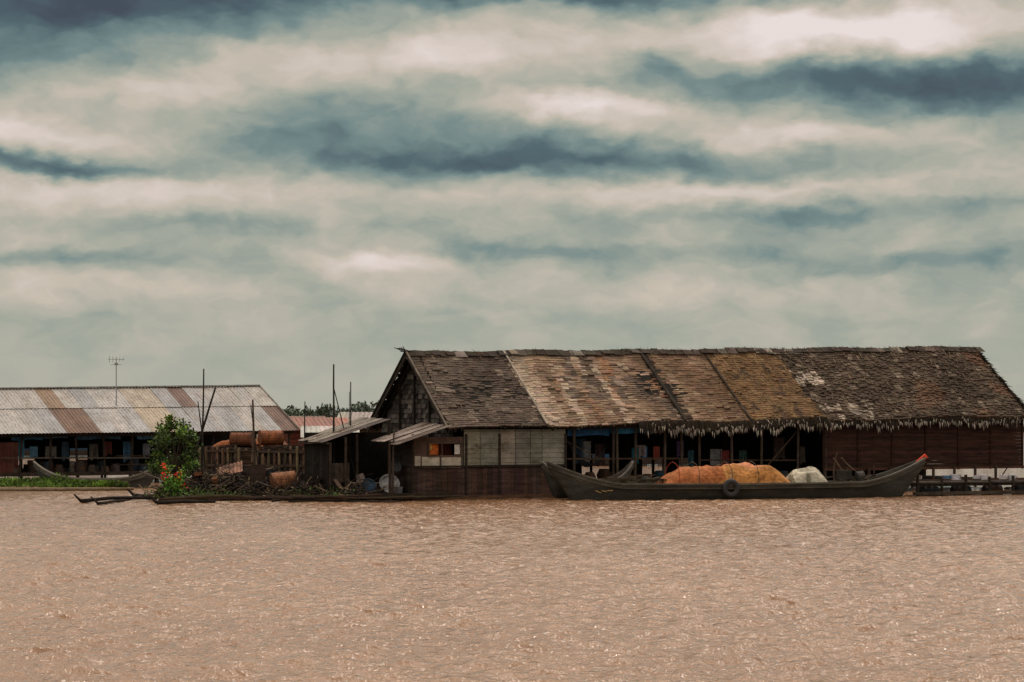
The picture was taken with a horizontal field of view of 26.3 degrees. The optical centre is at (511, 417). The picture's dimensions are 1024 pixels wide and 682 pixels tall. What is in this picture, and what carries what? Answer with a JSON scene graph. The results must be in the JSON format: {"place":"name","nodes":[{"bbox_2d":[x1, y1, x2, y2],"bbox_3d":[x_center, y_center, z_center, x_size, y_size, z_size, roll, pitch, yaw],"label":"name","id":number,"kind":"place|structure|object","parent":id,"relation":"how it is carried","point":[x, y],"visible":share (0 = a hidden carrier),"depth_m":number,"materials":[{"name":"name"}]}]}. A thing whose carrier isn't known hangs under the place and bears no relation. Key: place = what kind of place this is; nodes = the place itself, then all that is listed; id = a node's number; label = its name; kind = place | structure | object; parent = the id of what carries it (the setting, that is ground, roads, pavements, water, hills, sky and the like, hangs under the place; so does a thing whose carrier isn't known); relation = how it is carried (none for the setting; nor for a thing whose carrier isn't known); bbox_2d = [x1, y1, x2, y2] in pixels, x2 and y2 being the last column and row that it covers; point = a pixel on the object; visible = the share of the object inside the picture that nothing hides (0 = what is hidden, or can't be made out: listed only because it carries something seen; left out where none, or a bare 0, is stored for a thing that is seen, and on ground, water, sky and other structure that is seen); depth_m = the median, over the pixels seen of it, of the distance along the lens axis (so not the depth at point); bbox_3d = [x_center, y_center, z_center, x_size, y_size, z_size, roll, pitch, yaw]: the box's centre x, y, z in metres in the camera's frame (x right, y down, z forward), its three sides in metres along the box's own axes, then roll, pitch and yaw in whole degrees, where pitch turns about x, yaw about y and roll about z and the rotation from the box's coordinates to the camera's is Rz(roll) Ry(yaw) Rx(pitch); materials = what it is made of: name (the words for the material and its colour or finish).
{"place":"outdoors","nodes":[
{"label":"outdoors","id":0,"kind":"place"},
{"bbox_2d":[0,422,1023,681],"bbox_3d":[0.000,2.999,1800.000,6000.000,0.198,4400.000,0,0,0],"label":"river water","id":1,"kind":"structure","parent":0,"point":[908,586],"depth_m":38.23,"materials":[{"name":"brown liquid"}]},
{"bbox_2d":[18,448,86,455],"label":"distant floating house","id":2,"kind":"structure","parent":1,"relation":"on","point":[82,451],"depth_m":167.49,"materials":[{"name":"blue wood"}]},
{"bbox_2d":[0,472,129,487],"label":"water hyacinth","id":3,"kind":"object","parent":1,"relation":"on","point":[16,482],"visible":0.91,"depth_m":91.19,"materials":[{"name":"green plant"}]},
{"bbox_2d":[0,486,133,490],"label":"bamboo floats","id":4,"kind":"object","parent":1,"relation":"on","point":[29,488],"visible":0.81,"depth_m":89.94,"materials":[{"name":"brown wood"}]},
{"bbox_2d":[33,461,162,487],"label":"wooden boat","id":5,"kind":"object","parent":1,"relation":"on","point":[142,480],"visible":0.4,"depth_m":93.76,"materials":[{"name":"brown wood"}]},
{"bbox_2d":[73,494,156,502],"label":"driftwood log","id":6,"kind":"object","parent":1,"relation":"on","point":[109,498],"visible":0.94,"depth_m":77.65,"materials":[{"name":"brown wood"}]},
{"bbox_2d":[91,495,141,504],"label":"driftwood log","id":7,"kind":"object","parent":1,"relation":"on","point":[107,502],"visible":0.79,"depth_m":76.47,"materials":[{"name":"brown wood"}]},
{"bbox_2d":[127,489,162,497],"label":"driftwood log","id":8,"kind":"object","parent":1,"relation":"on","point":[132,493],"visible":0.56,"depth_m":82.12,"materials":[{"name":"brown wood"}]},
{"bbox_2d":[0,431,293,481],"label":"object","id":9,"kind":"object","parent":1,"relation":"on","point":[9,448],"visible":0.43,"depth_m":104.32,"materials":[{"name":"brown wood"}]},
{"bbox_2d":[13,458,147,472],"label":"jars and baskets","id":10,"kind":"object","parent":9,"relation":"on","point":[82,463],"visible":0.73,"depth_m":100.38,"materials":[{"name":"brown ceramic"}]},
{"bbox_2d":[11,432,164,462],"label":"blue tarps","id":11,"kind":"object","parent":9,"relation":"on","point":[93,450],"visible":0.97,"depth_m":100.33,"materials":[{"name":"fabric"}]},
{"bbox_2d":[0,386,298,433],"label":"corrugated roof","id":12,"kind":"structure","parent":9,"relation":"on","point":[70,410],"depth_m":103.20,"materials":[{"name":"metal"}]},
{"bbox_2d":[108,356,124,404],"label":"tv antenna","id":13,"kind":"object","parent":12,"relation":"attached to","point":[116,359],"visible":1,"depth_m":102.99,"materials":[{"name":"metal"}]},
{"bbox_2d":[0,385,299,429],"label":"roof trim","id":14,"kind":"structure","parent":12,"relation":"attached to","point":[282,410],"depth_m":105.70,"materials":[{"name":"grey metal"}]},
{"bbox_2d":[149,496,215,504],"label":"driftwood log","id":15,"kind":"object","parent":1,"relation":"on","point":[180,501],"visible":1,"depth_m":75.42,"materials":[{"name":"brown wood"}]},
{"bbox_2d":[138,451,460,502],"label":"debris raft","id":16,"kind":"object","parent":1,"relation":"on","point":[229,477],"visible":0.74,"depth_m":79.47,"materials":[{"name":"brown wood"}]},
{"bbox_2d":[144,412,203,481],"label":"tree","id":17,"kind":"object","parent":16,"relation":"on","point":[183,431],"visible":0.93,"depth_m":80.54,"materials":[{"name":"green plant"}]},
{"bbox_2d":[160,463,189,496],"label":"flowering plant","id":18,"kind":"object","parent":16,"relation":"on","point":[178,482],"visible":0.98,"depth_m":78.75,"materials":[{"name":"green plant"}]},
{"bbox_2d":[187,388,215,476],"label":"mooring pole","id":19,"kind":"object","parent":16,"relation":"on","point":[199,439],"visible":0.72,"depth_m":82.02,"materials":[{"name":"brown wood"}]},
{"bbox_2d":[197,401,205,469],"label":"mooring pole","id":20,"kind":"object","parent":16,"relation":"on","point":[202,437],"visible":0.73,"depth_m":81.95,"materials":[{"name":"brown wood"}]},
{"bbox_2d":[201,369,203,474],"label":"mooring pole","id":21,"kind":"object","parent":16,"relation":"on","point":[202,425],"visible":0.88,"depth_m":82.00,"materials":[{"name":"brown wood"}]},
{"bbox_2d":[240,465,249,479],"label":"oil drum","id":22,"kind":"object","parent":16,"relation":"on","point":[246,467],"visible":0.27,"depth_m":81.72,"materials":[{"name":"black metal"}]},
{"bbox_2d":[194,444,303,474],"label":"fence","id":23,"kind":"object","parent":16,"relation":"on","point":[271,456],"visible":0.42,"depth_m":86.90,"materials":[{"name":"brown wood"}]},
{"bbox_2d":[209,440,263,449],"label":"tarp bundle","id":24,"kind":"object","parent":23,"relation":"on","point":[222,443],"visible":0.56,"depth_m":88.11,"materials":[{"name":"fabric"}]},
{"bbox_2d":[229,432,252,446],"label":"oil drum","id":25,"kind":"object","parent":23,"relation":"on","point":[244,439],"visible":0.87,"depth_m":87.69,"materials":[{"name":"orange metal"}]},
{"bbox_2d":[258,430,283,445],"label":"oil drum","id":26,"kind":"object","parent":23,"relation":"on","point":[270,437],"visible":1,"depth_m":87.45,"materials":[{"name":"orange metal"}]},
{"bbox_2d":[304,401,304,431],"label":"mooring pole","id":27,"kind":"object","parent":23,"relation":"attached to","point":[304,416],"visible":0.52,"depth_m":85.95,"materials":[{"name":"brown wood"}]},
{"bbox_2d":[144,480,360,498],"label":"raft weeds","id":28,"kind":"object","parent":16,"relation":"on","point":[208,491],"visible":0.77,"depth_m":78.83,"materials":[{"name":"green plant"}]},
{"bbox_2d":[252,399,254,460],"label":"mooring pole","id":29,"kind":"object","parent":16,"relation":"on","point":[253,443],"visible":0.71,"depth_m":83.98,"materials":[{"name":"brown wood"}]},
{"bbox_2d":[250,405,258,464],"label":"mooring pole","id":30,"kind":"object","parent":16,"relation":"on","point":[255,442],"visible":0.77,"depth_m":84.00,"materials":[{"name":"brown wood"}]},
{"bbox_2d":[250,465,265,489],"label":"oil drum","id":31,"kind":"object","parent":16,"relation":"on","point":[257,472],"visible":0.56,"depth_m":80.79,"materials":[{"name":"brown metal"}]},
{"bbox_2d":[266,468,274,488],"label":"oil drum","id":32,"kind":"object","parent":16,"relation":"on","point":[269,471],"visible":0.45,"depth_m":81.25,"materials":[{"name":"black metal"}]},
{"bbox_2d":[270,470,296,490],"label":"oil drum","id":33,"kind":"object","parent":16,"relation":"on","point":[278,478],"visible":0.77,"depth_m":80.36,"materials":[{"name":"orange metal"}]},
{"bbox_2d":[332,364,334,462],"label":"mooring pole","id":34,"kind":"object","parent":16,"relation":"on","point":[333,460],"visible":0.73,"depth_m":81.15,"materials":[{"name":"brown wood"}]},
{"bbox_2d":[334,389,355,478],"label":"mooring pole","id":35,"kind":"object","parent":16,"relation":"on","point":[347,442],"visible":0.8,"depth_m":81.47,"materials":[{"name":"brown wood"}]},
{"bbox_2d":[347,392,349,462],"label":"mooring pole","id":36,"kind":"object","parent":16,"relation":"on","point":[349,423],"visible":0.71,"depth_m":81.98,"materials":[{"name":"brown wood"}]},
{"bbox_2d":[289,416,325,417],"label":"distant floating house","id":37,"kind":"structure","parent":1,"relation":"on","point":[306,416],"depth_m":150.04,"materials":[{"name":"grey metal"}]},
{"bbox_2d":[283,417,348,448],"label":"distant floating house","id":38,"kind":"structure","parent":1,"relation":"on","point":[295,437],"depth_m":133.96,"materials":[{"name":"red metal"}]},
{"bbox_2d":[300,426,358,437],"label":"distant floating house","id":39,"kind":"structure","parent":1,"relation":"on","point":[315,428],"depth_m":127.44,"materials":[{"name":"white wood"}]},
{"bbox_2d":[283,400,378,417],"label":"distant treeline","id":40,"kind":"object","parent":1,"relation":"on","point":[324,410],"visible":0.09,"depth_m":423.97,"materials":[{"name":"green plant"}]},
{"bbox_2d":[337,412,390,431],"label":"distant floating house","id":41,"kind":"structure","parent":1,"relation":"on","point":[355,415],"depth_m":159.49,"materials":[{"name":"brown metal"}]},
{"bbox_2d":[304,420,447,499],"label":"lean to frame","id":42,"kind":"object","parent":1,"relation":"on","point":[368,456],"visible":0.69,"depth_m":81.69,"materials":[{"name":"brown wood"}]},
{"bbox_2d":[298,417,388,444],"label":"awning side","id":43,"kind":"object","parent":42,"relation":"attached to","point":[359,423],"visible":0.98,"depth_m":81.08,"materials":[{"name":"metal"}]},
{"bbox_2d":[348,382,350,469],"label":"mooring pole","id":44,"kind":"object","parent":42,"relation":"on","point":[350,425],"visible":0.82,"depth_m":81.51,"materials":[{"name":"brown wood"}]},
{"bbox_2d":[362,460,402,492],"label":"wash basins","id":45,"kind":"object","parent":42,"relation":"on","point":[384,480],"visible":0.82,"depth_m":79.80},
{"bbox_2d":[392,428,394,492],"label":"mooring pole","id":46,"kind":"object","parent":42,"relation":"attached to","point":[393,462],"visible":1,"depth_m":78.96,"materials":[{"name":"brown wood"}]},
{"bbox_2d":[371,422,451,444],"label":"awning front","id":47,"kind":"object","parent":42,"relation":"attached to","point":[433,427],"visible":0.99,"depth_m":80.02,"materials":[{"name":"metal"}]},
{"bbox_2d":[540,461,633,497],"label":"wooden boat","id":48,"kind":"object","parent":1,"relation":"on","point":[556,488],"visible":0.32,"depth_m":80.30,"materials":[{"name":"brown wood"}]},
{"bbox_2d":[586,446,719,463],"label":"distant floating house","id":49,"kind":"structure","parent":1,"relation":"on","point":[649,455],"depth_m":137.37,"materials":[{"name":"blue wood"}]},
{"bbox_2d":[546,452,927,500],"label":"wooden cargo boat","id":50,"kind":"object","parent":1,"relation":"on","point":[745,480],"visible":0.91,"depth_m":80.71,"materials":[{"name":"brown wood"}]},
{"bbox_2d":[563,424,972,480],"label":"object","id":51,"kind":"object","parent":1,"relation":"on","point":[731,459],"visible":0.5,"depth_m":85.89,"materials":[{"name":"brown wood"}]},
{"bbox_2d":[381,357,453,436],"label":"gable wall","id":52,"kind":"structure","parent":51,"relation":"on","point":[412,396],"depth_m":83.54,"materials":[{"name":"brown wood"}]},
{"bbox_2d":[394,428,562,466],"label":"room partitions","id":53,"kind":"object","parent":51,"relation":"on","point":[402,453],"visible":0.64,"depth_m":80.75,"materials":[{"name":"brown wood"}]},
{"bbox_2d":[394,434,566,499],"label":"boarding","id":54,"kind":"object","parent":51,"relation":"attached to","point":[467,481],"visible":0.84,"depth_m":80.79,"materials":[{"name":"brown wood"}]},
{"bbox_2d":[414,437,462,467],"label":"window wall","id":55,"kind":"structure","parent":54,"relation":"attached to","point":[423,456],"depth_m":79.99,"materials":[{"name":"brown wood"}]},
{"bbox_2d":[430,444,451,454],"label":"window curtain","id":56,"kind":"object","parent":55,"relation":"attached to","point":[435,449],"depth_m":80.46,"materials":[{"name":"orange fabric"}]},
{"bbox_2d":[464,429,565,464],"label":"grey panels","id":57,"kind":"object","parent":51,"relation":"attached to","point":[523,446],"visible":0.99,"depth_m":81.55,"materials":[{"name":"grey wood"}]},
{"bbox_2d":[366,348,751,432],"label":"barge boards","id":58,"kind":"object","parent":51,"relation":"on","point":[405,356],"visible":0.95,"depth_m":84.18,"materials":[{"name":"brown wood"}]},
{"bbox_2d":[567,439,606,466],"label":"hammock","id":59,"kind":"object","parent":51,"relation":"hanging from","point":[583,463],"visible":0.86,"depth_m":83.87,"materials":[{"name":"fabric"}]},
{"bbox_2d":[372,360,962,431],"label":"roof frame","id":60,"kind":"object","parent":51,"relation":"on","point":[394,391],"visible":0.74,"depth_m":84.17,"materials":[{"name":"brown wood"}]},
{"bbox_2d":[371,353,487,427],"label":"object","id":61,"kind":"object","parent":60,"relation":"on","point":[391,389],"visible":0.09,"depth_m":84.69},
{"bbox_2d":[394,345,984,356],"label":"ridge cap","id":62,"kind":"object","parent":60,"relation":"on","point":[792,350],"visible":1,"depth_m":88.86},
{"bbox_2d":[411,348,1023,428],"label":"roof","id":63,"kind":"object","parent":60,"relation":"on","point":[578,390],"visible":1,"depth_m":87.49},
{"bbox_2d":[450,347,1023,438],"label":"eave fringe","id":64,"kind":"object","parent":60,"relation":"attached to","point":[674,426],"visible":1,"depth_m":87.28,"materials":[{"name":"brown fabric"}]},
{"bbox_2d":[568,428,804,466],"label":"hanging laundry","id":65,"kind":"object","parent":51,"relation":"hanging from","point":[585,445],"visible":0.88,"depth_m":85.67,"materials":[{"name":"fabric"}]},
{"bbox_2d":[585,469,788,478],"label":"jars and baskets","id":66,"kind":"object","parent":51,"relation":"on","point":[607,472],"visible":0.3,"depth_m":85.49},
{"bbox_2d":[522,424,925,478],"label":"back wall","id":67,"kind":"structure","parent":51,"relation":"on","point":[749,442],"depth_m":93.63,"materials":[{"name":"brown wood"}]},
{"bbox_2d":[822,412,1023,470],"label":"plank wall","id":68,"kind":"structure","parent":51,"relation":"on","point":[962,446],"depth_m":90.66,"materials":[{"name":"brown wood"}]},
{"bbox_2d":[823,465,1023,491],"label":"float drums","id":69,"kind":"object","parent":1,"relation":"on","point":[912,488],"visible":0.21,"depth_m":90.50,"materials":[{"name":"grey metal"}]},
{"bbox_2d":[910,474,1023,495],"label":"wooden dock","id":70,"kind":"object","parent":1,"relation":"in","point":[960,487],"visible":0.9,"depth_m":85.12,"materials":[{"name":"brown wood"}]},
{"bbox_2d":[0,0,1023,412],"label":"sky","id":71,"kind":"structure","parent":0,"point":[272,195],"materials":[{"name":"grey"}]}
]}

